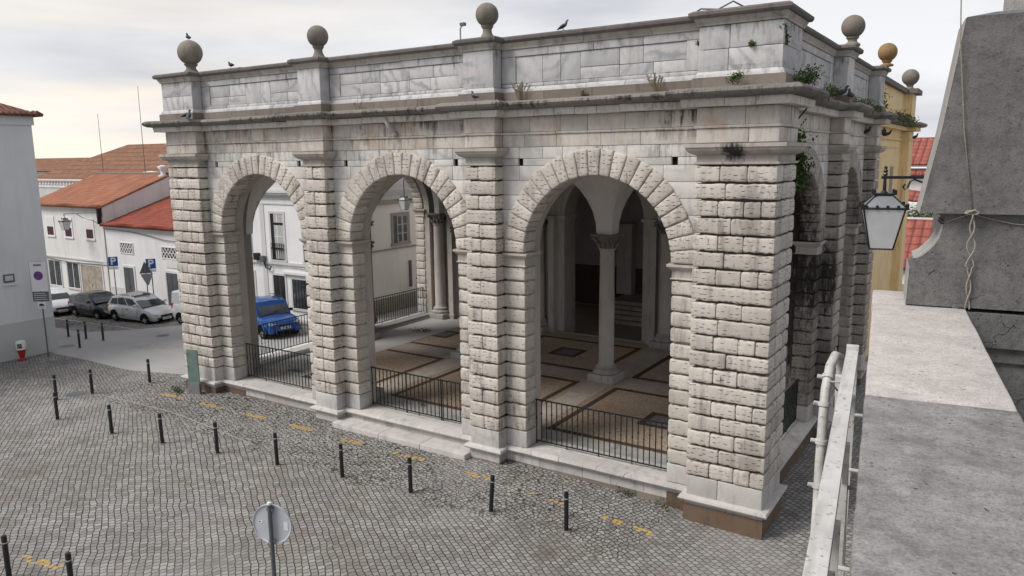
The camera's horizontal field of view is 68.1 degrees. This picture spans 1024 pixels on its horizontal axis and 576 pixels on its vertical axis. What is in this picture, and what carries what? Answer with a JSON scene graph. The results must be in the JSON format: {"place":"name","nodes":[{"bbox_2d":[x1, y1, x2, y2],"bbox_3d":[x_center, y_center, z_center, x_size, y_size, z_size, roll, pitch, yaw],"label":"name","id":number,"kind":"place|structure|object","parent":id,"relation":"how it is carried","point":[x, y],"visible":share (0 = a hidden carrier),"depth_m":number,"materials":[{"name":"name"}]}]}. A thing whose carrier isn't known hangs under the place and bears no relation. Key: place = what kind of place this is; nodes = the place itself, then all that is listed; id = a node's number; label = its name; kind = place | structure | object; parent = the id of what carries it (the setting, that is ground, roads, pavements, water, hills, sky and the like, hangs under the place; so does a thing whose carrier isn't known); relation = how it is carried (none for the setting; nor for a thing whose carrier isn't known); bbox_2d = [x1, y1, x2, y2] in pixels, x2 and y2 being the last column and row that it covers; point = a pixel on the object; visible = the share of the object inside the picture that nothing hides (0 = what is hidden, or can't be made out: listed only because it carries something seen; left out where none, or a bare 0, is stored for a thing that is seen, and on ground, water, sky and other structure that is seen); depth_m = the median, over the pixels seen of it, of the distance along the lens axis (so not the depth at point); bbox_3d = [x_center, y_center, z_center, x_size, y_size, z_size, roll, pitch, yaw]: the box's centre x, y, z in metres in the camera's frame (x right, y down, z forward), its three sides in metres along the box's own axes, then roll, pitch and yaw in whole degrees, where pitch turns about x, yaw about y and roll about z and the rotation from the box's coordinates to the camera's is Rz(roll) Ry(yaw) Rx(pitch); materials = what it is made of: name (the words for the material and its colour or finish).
{"place":"outdoors","nodes":[
{"label":"outdoors","id":0,"kind":"place"},
{"bbox_2d":[52,325,311,373],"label":"road","id":1,"kind":"structure","parent":0,"point":[113,349],"depth_m":35.24,"materials":[{"name":"asphalt"}]},
{"bbox_2d":[66,319,70,336],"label":"bollard","id":2,"kind":"object","parent":1,"relation":"on","point":[67,328],"visible":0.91,"depth_m":38.47,"materials":[{"name":"metal"}]},
{"bbox_2d":[77,329,82,347],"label":"bollard","id":3,"kind":"object","parent":1,"relation":"on","point":[78,337],"visible":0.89,"depth_m":35.62,"materials":[{"name":"metal"}]},
{"bbox_2d":[83,321,88,338],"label":"bollard","id":4,"kind":"object","parent":1,"relation":"on","point":[85,330],"visible":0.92,"depth_m":37.72,"materials":[{"name":"metal"}]},
{"bbox_2d":[100,322,104,340],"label":"bollard","id":5,"kind":"object","parent":1,"relation":"on","point":[102,330],"visible":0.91,"depth_m":37.14,"materials":[{"name":"metal"}]},
{"bbox_2d":[129,344,182,348],"bbox_3d":[-16.380,2.710,35.291,3.032,0.098,1.000,0,10,3],"label":"asphalt patch","id":6,"kind":"object","parent":1,"relation":"on","point":[156,346],"visible":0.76,"depth_m":35.24,"materials":[{"name":"asphalt"}]},
{"bbox_2d":[171,290,185,323],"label":"white van","id":7,"kind":"object","parent":1,"relation":"on","point":[175,306],"visible":0.09,"depth_m":40.45,"materials":[{"name":"paint"}]},
{"bbox_2d":[255,293,300,338],"bbox_3d":[-11.911,1.351,37.202,2.120,1.767,4.040,-9,13,-39],"label":"blue off roader","id":8,"kind":"object","parent":1,"relation":"on","point":[270,308],"visible":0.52,"depth_m":36.41,"materials":[{"name":"paint"}]},
{"bbox_2d":[376,306,417,321],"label":"road","id":9,"kind":"structure","parent":0,"point":[401,312],"depth_m":41.08,"materials":[{"name":"asphalt"}]},
{"bbox_2d":[0,166,926,575],"bbox_3d":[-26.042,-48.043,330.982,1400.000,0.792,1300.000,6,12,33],"label":"ground","id":10,"kind":"structure","parent":0,"point":[130,496],"depth_m":18.55,"materials":[{"name":"stone"}]},
{"bbox_2d":[1,535,15,575],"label":"bollard","id":11,"kind":"object","parent":10,"relation":"on","point":[6,556],"visible":1,"depth_m":15.16,"materials":[{"name":"metal"}]},
{"bbox_2d":[15,340,25,360],"bbox_3d":[-21.698,2.762,33.489,0.400,0.910,0.408,-4,10,-19],"label":"hydrant marker","id":12,"kind":"object","parent":10,"relation":"on","point":[20,345],"visible":1,"depth_m":33.37,"materials":[{"name":"red paint"}]},
{"bbox_2d":[0,103,57,361],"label":"corner house","id":13,"kind":"structure","parent":10,"relation":"on","point":[22,240],"depth_m":33.59,"materials":[{"name":"paint"}]},
{"bbox_2d":[28,261,49,356],"bbox_3d":[-20.900,1.048,33.728,0.695,4.560,0.086,-1,10,-3],"label":"no parking sign","id":14,"kind":"object","parent":10,"relation":"on","point":[38,275],"visible":0.96,"depth_m":33.48,"materials":[{"name":"metal"}]},
{"bbox_2d":[35,559,62,568],"bbox_3d":[-9.665,5.765,15.804,0.696,0.001,0.217,4,11,23],"label":"yellow road marking","id":15,"kind":"object","parent":10,"relation":"on","point":[50,566],"visible":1,"depth_m":15.79,"materials":[{"name":"paint"}]},
{"bbox_2d":[52,375,59,400],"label":"bollard","id":16,"kind":"object","parent":10,"relation":"on","point":[54,382],"visible":0.73,"depth_m":26.80,"materials":[{"name":"metal"}]},
{"bbox_2d":[53,392,61,420],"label":"bollard","id":17,"kind":"object","parent":10,"relation":"on","point":[56,407],"visible":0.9,"depth_m":24.57,"materials":[{"name":"metal"}]},
{"bbox_2d":[50,286,74,314],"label":"white hatchback","id":18,"kind":"object","parent":10,"relation":"on","point":[60,295],"visible":0.29,"depth_m":45.53,"materials":[{"name":"paint"}]},
{"bbox_2d":[65,552,73,575],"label":"bollard","id":19,"kind":"object","parent":10,"relation":"on","point":[68,561],"visible":1,"depth_m":14.43,"materials":[{"name":"metal"}]},
{"bbox_2d":[65,391,85,396],"bbox_3d":[-15.912,3.861,27.631,0.680,0.024,0.680,6,12,33],"label":"manhole cover","id":20,"kind":"object","parent":10,"relation":"on","point":[77,393],"visible":1,"depth_m":27.64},
{"bbox_2d":[68,290,114,319],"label":"dark hatchback","id":21,"kind":"object","parent":10,"relation":"on","point":[93,303],"visible":0.67,"depth_m":43.94,"materials":[{"name":"paint"}]},
{"bbox_2d":[88,369,95,394],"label":"bollard","id":22,"kind":"object","parent":10,"relation":"on","point":[91,381],"visible":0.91,"depth_m":27.42,"materials":[{"name":"metal"}]},
{"bbox_2d":[55,318,140,329],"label":"kerb","id":23,"kind":"structure","parent":10,"relation":"on","point":[99,324],"depth_m":41.69,"materials":[{"name":"stone"}]},
{"bbox_2d":[35,143,172,197],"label":"distant hall","id":24,"kind":"structure","parent":10,"relation":"on","point":[61,173],"depth_m":110.44,"materials":[{"name":"brown tile"}]},
{"bbox_2d":[40,165,173,293],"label":"two storey house","id":25,"kind":"structure","parent":10,"relation":"on","point":[77,257],"depth_m":51.81,"materials":[{"name":"paint"}]},
{"bbox_2d":[45,216,55,236],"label":"window","id":26,"kind":"structure","parent":25,"relation":"in","point":[49,220],"depth_m":52.90,"materials":[{"name":"white paint"}]},
{"bbox_2d":[47,258,63,287],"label":"window","id":27,"kind":"structure","parent":25,"relation":"in","point":[54,266],"depth_m":53.50,"materials":[{"name":"white glass"}]},
{"bbox_2d":[63,217,73,238],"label":"window","id":28,"kind":"structure","parent":25,"relation":"in","point":[69,234],"depth_m":51.55,"materials":[{"name":"white paint"}]},
{"bbox_2d":[65,260,81,290],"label":"window","id":29,"kind":"structure","parent":25,"relation":"in","point":[73,269],"depth_m":52.18,"materials":[{"name":"white glass"}]},
{"bbox_2d":[58,208,101,229],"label":"wall lantern","id":30,"kind":"object","parent":25,"relation":"attached to","point":[64,222],"depth_m":49.31,"materials":[{"name":"black paint"}]},
{"bbox_2d":[84,219,95,240],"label":"window","id":31,"kind":"structure","parent":25,"relation":"in","point":[88,224],"depth_m":50.16,"materials":[{"name":"white paint"}]},
{"bbox_2d":[81,265,102,291],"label":"door","id":32,"kind":"structure","parent":25,"relation":"in","point":[91,275],"depth_m":50.93,"materials":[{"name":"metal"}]},
{"bbox_2d":[107,404,115,434],"bbox_3d":[-12.356,4.112,23.295,0.302,1.080,0.326,4,11,33],"label":"bollard","id":33,"kind":"object","parent":10,"relation":"on","point":[112,432],"visible":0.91,"depth_m":23.25,"materials":[{"name":"metal"}]},
{"bbox_2d":[108,257,118,293],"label":"parking sign","id":34,"kind":"object","parent":10,"relation":"on","point":[113,261],"visible":0.96,"depth_m":48.11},
{"bbox_2d":[99,196,180,304],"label":"white house","id":35,"kind":"structure","parent":10,"relation":"on","point":[135,239],"depth_m":47.67,"materials":[{"name":"paint"}]},
{"bbox_2d":[124,267,134,292],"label":"door","id":36,"kind":"structure","parent":35,"relation":"in","point":[129,274],"depth_m":48.48,"materials":[{"name":"metal"}]},
{"bbox_2d":[166,273,178,304],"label":"door","id":37,"kind":"structure","parent":35,"relation":"in","point":[172,281],"depth_m":46.00,"materials":[{"name":"metal"}]},
{"bbox_2d":[107,291,173,323],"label":"silver estate car","id":38,"kind":"object","parent":10,"relation":"on","point":[145,307],"visible":0.98,"depth_m":41.80,"materials":[{"name":"paint"}]},
{"bbox_2d":[137,86,145,171],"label":"antenna mast","id":39,"kind":"object","parent":10,"relation":"on","point":[141,132],"visible":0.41,"depth_m":78.26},
{"bbox_2d":[139,262,152,290],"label":"kite sign","id":40,"kind":"object","parent":10,"relation":"on","point":[146,277],"visible":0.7,"depth_m":45.58,"materials":[{"name":"metal"}]},
{"bbox_2d":[146,359,152,383],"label":"bollard","id":41,"kind":"object","parent":10,"relation":"on","point":[148,370],"visible":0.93,"depth_m":28.67,"materials":[{"name":"metal"}]},
{"bbox_2d":[145,259,155,293],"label":"parking sign","id":42,"kind":"object","parent":10,"relation":"on","point":[151,264],"visible":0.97,"depth_m":45.69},
{"bbox_2d":[157,413,166,444],"bbox_3d":[-10.408,4.236,22.444,0.311,1.080,0.325,4,11,33],"label":"bollard","id":43,"kind":"object","parent":10,"relation":"on","point":[162,442],"visible":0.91,"depth_m":22.39,"materials":[{"name":"metal"}]},
{"bbox_2d":[97,394,254,444],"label":"kerb","id":44,"kind":"structure","parent":10,"relation":"on","point":[183,416],"depth_m":24.74,"materials":[{"name":"stone"}]},
{"bbox_2d":[167,383,184,393],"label":"ground weed","id":45,"kind":"object","parent":10,"relation":"on","point":[179,387],"visible":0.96,"depth_m":27.58,"materials":[{"name":"green plant"}]},
{"bbox_2d":[184,349,201,394],"bbox_3d":[-11.446,3.031,27.169,0.550,1.670,0.120,3,10,19],"label":"information panel","id":46,"kind":"object","parent":10,"relation":"on","point":[194,382],"visible":1,"depth_m":27.13,"materials":[{"name":"metal"}]},
{"bbox_2d":[213,422,221,454],"bbox_3d":[-8.427,4.355,21.618,0.286,1.082,0.286,-4,10,-21],"label":"bollard","id":47,"kind":"object","parent":10,"relation":"on","point":[216,438],"visible":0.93,"depth_m":21.57,"materials":[{"name":"metal"}]},
{"bbox_2d":[252,501,291,575],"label":"round traffic sign","id":48,"kind":"object","parent":10,"relation":"on","point":[272,524],"visible":1,"depth_m":11.68,"materials":[{"name":"metal"}]},
{"bbox_2d":[273,432,281,466],"bbox_3d":[-6.457,4.486,20.723,0.274,1.082,0.288,-1,10,1],"label":"bollard","id":49,"kind":"object","parent":10,"relation":"on","point":[277,464],"visible":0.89,"depth_m":20.69,"materials":[{"name":"metal"}]},
{"bbox_2d":[290,424,312,430],"bbox_3d":[-6.601,4.366,23.695,0.928,0.001,0.234,6,12,33],"label":"yellow road marking","id":50,"kind":"object","parent":10,"relation":"on","point":[300,427],"visible":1,"depth_m":23.70,"materials":[{"name":"paint"}]},
{"bbox_2d":[251,177,419,320],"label":"white house","id":51,"kind":"structure","parent":10,"relation":"on","point":[279,261],"depth_m":40.88,"materials":[{"name":"paint"}]},
{"bbox_2d":[268,211,287,261],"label":"window","id":52,"kind":"structure","parent":51,"relation":"in","point":[277,233],"depth_m":40.08,"materials":[{"name":"glass"}]},
{"bbox_2d":[274,275,285,299],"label":"door","id":53,"kind":"structure","parent":51,"relation":"in","point":[279,286],"depth_m":40.60,"materials":[{"name":"black paint"}]},
{"bbox_2d":[282,271,309,311],"bbox_3d":[-10.910,0.239,39.603,2.900,2.050,0.210,6,12,33],"label":"window","id":54,"kind":"structure","parent":51,"relation":"in","point":[299,295],"depth_m":39.84,"materials":[{"name":"glass"}]},
{"bbox_2d":[390,211,410,246],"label":"window","id":55,"kind":"structure","parent":51,"relation":"in","point":[400,221],"depth_m":42.16,"materials":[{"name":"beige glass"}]},
{"bbox_2d":[338,443,346,479],"bbox_3d":[-4.470,4.608,19.878,0.282,1.081,0.276,-5,11,-24],"label":"bollard","id":56,"kind":"object","parent":10,"relation":"on","point":[341,462],"visible":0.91,"depth_m":19.82,"materials":[{"name":"metal"}]},
{"bbox_2d":[341,438,364,444],"bbox_3d":[-4.726,4.557,22.460,0.834,0.001,0.222,5,11,30],"label":"yellow road marking","id":57,"kind":"object","parent":10,"relation":"on","point":[352,442],"visible":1,"depth_m":22.47,"materials":[{"name":"paint"}]},
{"bbox_2d":[392,452,424,460],"bbox_3d":[-2.902,4.735,21.307,1.101,0.001,0.228,6,12,33],"label":"yellow road marking","id":58,"kind":"object","parent":10,"relation":"on","point":[409,455],"visible":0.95,"depth_m":21.25,"materials":[{"name":"paint"}]},
{"bbox_2d":[406,457,414,494],"bbox_3d":[-2.552,4.754,18.905,0.267,1.080,0.296,6,12,33],"label":"bollard","id":59,"kind":"object","parent":10,"relation":"on","point":[410,483],"visible":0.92,"depth_m":18.85,"materials":[{"name":"metal"}]},
{"bbox_2d":[466,471,489,479],"bbox_3d":[-0.915,4.946,19.947,0.790,0.001,0.226,6,12,33],"label":"yellow road marking","id":60,"kind":"object","parent":10,"relation":"on","point":[474,475],"visible":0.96,"depth_m":19.90,"materials":[{"name":"paint"}]},
{"bbox_2d":[486,475,494,513],"bbox_3d":[-0.489,4.920,17.865,0.264,1.080,0.272,11,14,32],"label":"bollard","id":61,"kind":"object","parent":10,"relation":"on","point":[491,496],"visible":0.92,"depth_m":17.81,"materials":[{"name":"metal"}]},
{"bbox_2d":[142,0,898,539],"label":"stone loggia","id":62,"kind":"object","parent":10,"relation":"on","point":[756,292],"visible":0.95,"depth_m":20.53,"materials":[{"name":"stone"}]},
{"bbox_2d":[245,343,312,388],"bbox_3d":[-7.971,2.794,26.537,4.040,1.272,0.052,6,12,33],"label":"iron railing","id":63,"kind":"object","parent":62,"relation":"on","point":[307,355],"visible":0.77,"depth_m":26.68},
{"bbox_2d":[384,116,397,135],"bbox_3d":[-3.401,-4.567,21.268,0.284,0.593,0.371,6,12,33],"label":"stone spout","id":64,"kind":"object","parent":62,"relation":"attached to","point":[390,128],"visible":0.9,"depth_m":21.20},
{"bbox_2d":[397,179,410,209],"bbox_3d":[-5.122,-4.662,37.693,1.153,1.564,0.502,6,12,33],"label":"hanging lantern","id":65,"kind":"object","parent":62,"relation":"hanging from","point":[404,202],"visible":0.99,"depth_m":37.82,"materials":[{"name":"glass"}]},
{"bbox_2d":[371,366,461,422],"bbox_3d":[-2.805,3.306,23.221,4.040,1.310,0.052,6,12,33],"label":"iron railing","id":66,"kind":"object","parent":62,"relation":"on","point":[440,391],"visible":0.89,"depth_m":23.26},
{"bbox_2d":[511,81,535,99],"bbox_3d":[0.276,-4.901,18.803,0.656,0.463,0.425,-6,11,-27],"label":"dry weed","id":67,"kind":"object","parent":62,"relation":"on","point":[519,89],"visible":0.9,"depth_m":18.75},
{"bbox_2d":[557,20,567,29],"bbox_3d":[1.205,-6.257,18.020,0.273,0.241,0.142,8,13,41],"label":"pigeon","id":68,"kind":"object","parent":62,"relation":"on","point":[563,25],"visible":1,"depth_m":17.98,"materials":[{"name":"grey"}]},
{"bbox_2d":[535,398,667,471],"bbox_3d":[2.343,3.831,19.823,4.020,1.272,0.052,6,12,33],"label":"iron railing","id":69,"kind":"object","parent":62,"relation":"on","point":[598,411],"visible":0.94,"depth_m":19.81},
{"bbox_2d":[646,72,662,91],"bbox_3d":[3.217,-4.573,16.843,0.364,0.412,0.425,-4,10,-17],"label":"dry weed","id":70,"kind":"object","parent":62,"relation":"on","point":[654,80],"visible":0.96,"depth_m":16.83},
{"bbox_2d":[697,0,743,10],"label":"cable","id":71,"kind":"object","parent":62,"relation":"on","point":[720,7],"visible":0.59,"depth_m":16.11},
{"bbox_2d":[724,69,744,84],"bbox_3d":[4.582,-4.280,15.460,0.411,0.365,0.334,9,13,43],"label":"weed clump","id":72,"kind":"object","parent":62,"relation":"on","point":[734,76],"visible":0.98,"depth_m":15.41,"materials":[{"name":"green plant"}]},
{"bbox_2d":[779,22,790,45],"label":"weed clump","id":73,"kind":"object","parent":62,"relation":"on","point":[787,35],"visible":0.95,"depth_m":15.17,"materials":[{"name":"green plant"}]},
{"bbox_2d":[781,379,798,436],"bbox_3d":[7.326,3.614,20.736,0.052,1.272,4.040,6,12,33],"label":"iron railing","id":74,"kind":"object","parent":62,"relation":"on","point":[791,409],"visible":0.48,"depth_m":21.73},
{"bbox_2d":[792,119,817,198],"bbox_3d":[6.669,-3.088,17.745,0.908,2.002,1.206,6,12,33],"label":"ivy","id":75,"kind":"object","parent":62,"relation":"attached to","point":[801,171],"visible":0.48,"depth_m":17.77,"materials":[{"name":"green plant"}]},
{"bbox_2d":[792,63,824,85],"bbox_3d":[6.252,-4.511,16.112,0.594,0.743,1.807,6,12,33],"label":"weed clump","id":76,"kind":"object","parent":62,"relation":"on","point":[809,75],"visible":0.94,"depth_m":16.04,"materials":[{"name":"green plant"}]},
{"bbox_2d":[822,82,841,99],"bbox_3d":[7.666,-4.748,18.283,0.457,0.479,1.501,6,12,33],"label":"weed clump","id":77,"kind":"object","parent":62,"relation":"on","point":[831,91],"visible":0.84,"depth_m":18.18,"materials":[{"name":"green plant"}]},
{"bbox_2d":[832,85,849,97],"bbox_3d":[8.344,-4.990,19.226,0.391,0.310,0.197,5,11,29],"label":"pigeon","id":78,"kind":"object","parent":62,"relation":"on","point":[843,91],"visible":0.81,"depth_m":19.18,"materials":[{"name":"grey"}]},
{"bbox_2d":[853,94,886,115],"bbox_3d":[11.003,-5.627,23.466,0.656,0.476,5.051,6,12,33],"label":"weed clump","id":79,"kind":"object","parent":62,"relation":"on","point":[876,107],"visible":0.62,"depth_m":22.82,"materials":[{"name":"green plant"}]},
{"bbox_2d":[561,491,570,532],"bbox_3d":[1.213,5.112,17.070,0.250,1.080,0.261,0,10,1],"label":"bollard","id":80,"kind":"object","parent":10,"relation":"on","point":[566,529],"visible":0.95,"depth_m":17.03,"materials":[{"name":"metal"}]},
{"bbox_2d":[602,516,622,524],"bbox_3d":[2.339,5.420,17.672,0.503,0.025,0.229,6,12,33],"label":"yellow road marking","id":81,"kind":"object","parent":10,"relation":"on","point":[614,521],"visible":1,"depth_m":17.63,"materials":[{"name":"paint"}]},
{"bbox_2d":[611,484,633,497],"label":"ground weed","id":82,"kind":"object","parent":10,"relation":"on","point":[628,494],"visible":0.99,"depth_m":18.94,"materials":[{"name":"green plant"}]},
{"bbox_2d":[633,526,652,534],"bbox_3d":[2.949,5.524,17.239,0.501,0.024,0.229,6,12,33],"label":"yellow road marking","id":83,"kind":"object","parent":10,"relation":"on","point":[645,530],"visible":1,"depth_m":17.24,"materials":[{"name":"paint"}]},
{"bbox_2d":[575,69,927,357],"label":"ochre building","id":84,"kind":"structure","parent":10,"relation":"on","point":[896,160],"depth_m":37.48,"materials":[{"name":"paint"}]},
{"bbox_2d":[890,109,918,127],"bbox_3d":[16.407,-7.110,31.742,0.833,0.763,6.450,6,12,33],"label":"weed clump","id":85,"kind":"object","parent":84,"relation":"on","point":[908,119],"visible":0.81,"depth_m":31.94,"materials":[{"name":"green plant"}]},
{"bbox_2d":[902,217,932,283],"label":"red roofed house","id":86,"kind":"structure","parent":10,"relation":"on","point":[918,232],"depth_m":51.40,"materials":[{"name":"tile"}]},
{"bbox_2d":[907,200,932,217],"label":"olive tree","id":87,"kind":"object","parent":10,"relation":"on","point":[918,214],"visible":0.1,"depth_m":55.39,"materials":[{"name":"plant"}]},
{"bbox_2d":[908,137,934,216],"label":"white house","id":88,"kind":"structure","parent":10,"relation":"on","point":[921,149],"depth_m":67.28,"materials":[{"name":"red tile"}]},
{"bbox_2d":[850,290,1023,575],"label":"terrace parapet","id":89,"kind":"structure","parent":10,"relation":"on","point":[940,485],"depth_m":2.03,"materials":[{"name":"concrete"}]},
{"bbox_2d":[802,344,862,575],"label":"railing","id":90,"kind":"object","parent":89,"relation":"attached to","point":[831,487],"depth_m":2.29,"materials":[{"name":"metal"}]},
{"bbox_2d":[903,9,1023,421],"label":"cement pedestal","id":91,"kind":"object","parent":89,"relation":"on","point":[992,48],"visible":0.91,"depth_m":3.82,"materials":[{"name":"concrete"}]},
{"bbox_2d":[859,166,923,249],"bbox_3d":[3.533,-0.698,6.603,0.913,0.732,0.377,3,11,22],"label":"bracket lantern","id":92,"kind":"object","parent":91,"relation":"attached to","point":[883,212],"visible":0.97,"depth_m":6.61,"materials":[{"name":"white glass"}]},
{"bbox_2d":[938,0,1023,309],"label":"rope","id":93,"kind":"object","parent":91,"relation":"hanging from","point":[967,212],"visible":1,"depth_m":3.82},
{"bbox_2d":[1003,0,1023,10],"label":"stone finial","id":94,"kind":"object","parent":91,"relation":"on","point":[1009,5],"depth_m":3.80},
{"bbox_2d":[932,213,956,308],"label":"terrace","id":95,"kind":"structure","parent":10,"relation":"on","point":[935,216],"depth_m":11.35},
{"bbox_2d":[254,319,672,454],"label":"floor","id":96,"kind":"structure","parent":0,"point":[632,404],"depth_m":26.79,"materials":[{"name":"tile"}]},
{"bbox_2d":[260,342,309,363],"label":"kerb","id":97,"kind":"structure","parent":96,"relation":"on","point":[301,348],"depth_m":30.90,"materials":[{"name":"white paint"}]},
{"bbox_2d":[257,314,310,354],"bbox_3d":[-9.096,1.851,31.253,0.052,1.292,4.040,6,12,33],"label":"iron railing","id":98,"kind":"object","parent":97,"relation":"on","point":[284,332],"visible":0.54,"depth_m":30.98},
{"bbox_2d":[258,318,459,376],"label":"floor paving","id":99,"kind":"structure","parent":96,"relation":"on","point":[396,337],"depth_m":34.06,"materials":[{"name":"stone"}]},
{"bbox_2d":[375,312,428,331],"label":"kerb","id":100,"kind":"structure","parent":96,"relation":"on","point":[399,321],"depth_m":36.55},
{"bbox_2d":[374,287,423,323],"bbox_3d":[-5.584,0.890,36.577,0.052,1.292,4.040,6,12,33],"label":"iron railing","id":101,"kind":"object","parent":100,"relation":"on","point":[399,304],"visible":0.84,"depth_m":36.68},
{"bbox_2d":[435,331,454,336],"bbox_3d":[-3.131,2.186,34.569,0.830,0.204,0.830,6,12,33],"label":"floor hatch","id":102,"kind":"object","parent":96,"relation":"on","point":[444,333],"visible":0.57,"depth_m":34.57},
{"bbox_2d":[253,368,666,464],"bbox_3d":[-2.323,4.012,23.933,18.394,0.206,0.846,6,12,33],"label":"floor border","id":103,"kind":"object","parent":96,"relation":"on","point":[629,450],"visible":0.19,"depth_m":21.75,"materials":[{"name":"stone"}]},
{"bbox_2d":[281,330,670,453],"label":"floor strips","id":104,"kind":"object","parent":96,"relation":"on","point":[611,391],"visible":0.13,"depth_m":26.97,"materials":[{"name":"stone"}]},
{"bbox_2d":[377,333,671,424],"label":"floor bands","id":105,"kind":"object","parent":96,"relation":"on","point":[581,393],"visible":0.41,"depth_m":27.62,"materials":[{"name":"stone"}]},
{"bbox_2d":[456,317,645,342],"bbox_3d":[3.938,2.301,33.608,19.200,0.340,0.150,6,12,33],"label":"threshold","id":106,"kind":"object","parent":96,"relation":"on","point":[593,335],"depth_m":33.73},
{"bbox_2d":[555,349,580,354],"bbox_3d":[2.290,2.723,31.088,0.830,0.204,0.830,6,12,33],"label":"floor hatch","id":107,"kind":"object","parent":96,"relation":"on","point":[567,351],"visible":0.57,"depth_m":31.11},
{"bbox_2d":[646,415,670,426],"bbox_3d":[4.570,4.119,22.846,0.830,0.204,0.830,6,12,33],"label":"floor hatch","id":108,"kind":"object","parent":96,"relation":"on","point":[658,418],"visible":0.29,"depth_m":22.98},
{"bbox_2d":[0,0,1003,157],"label":"sky","id":109,"kind":"structure","parent":0,"point":[71,62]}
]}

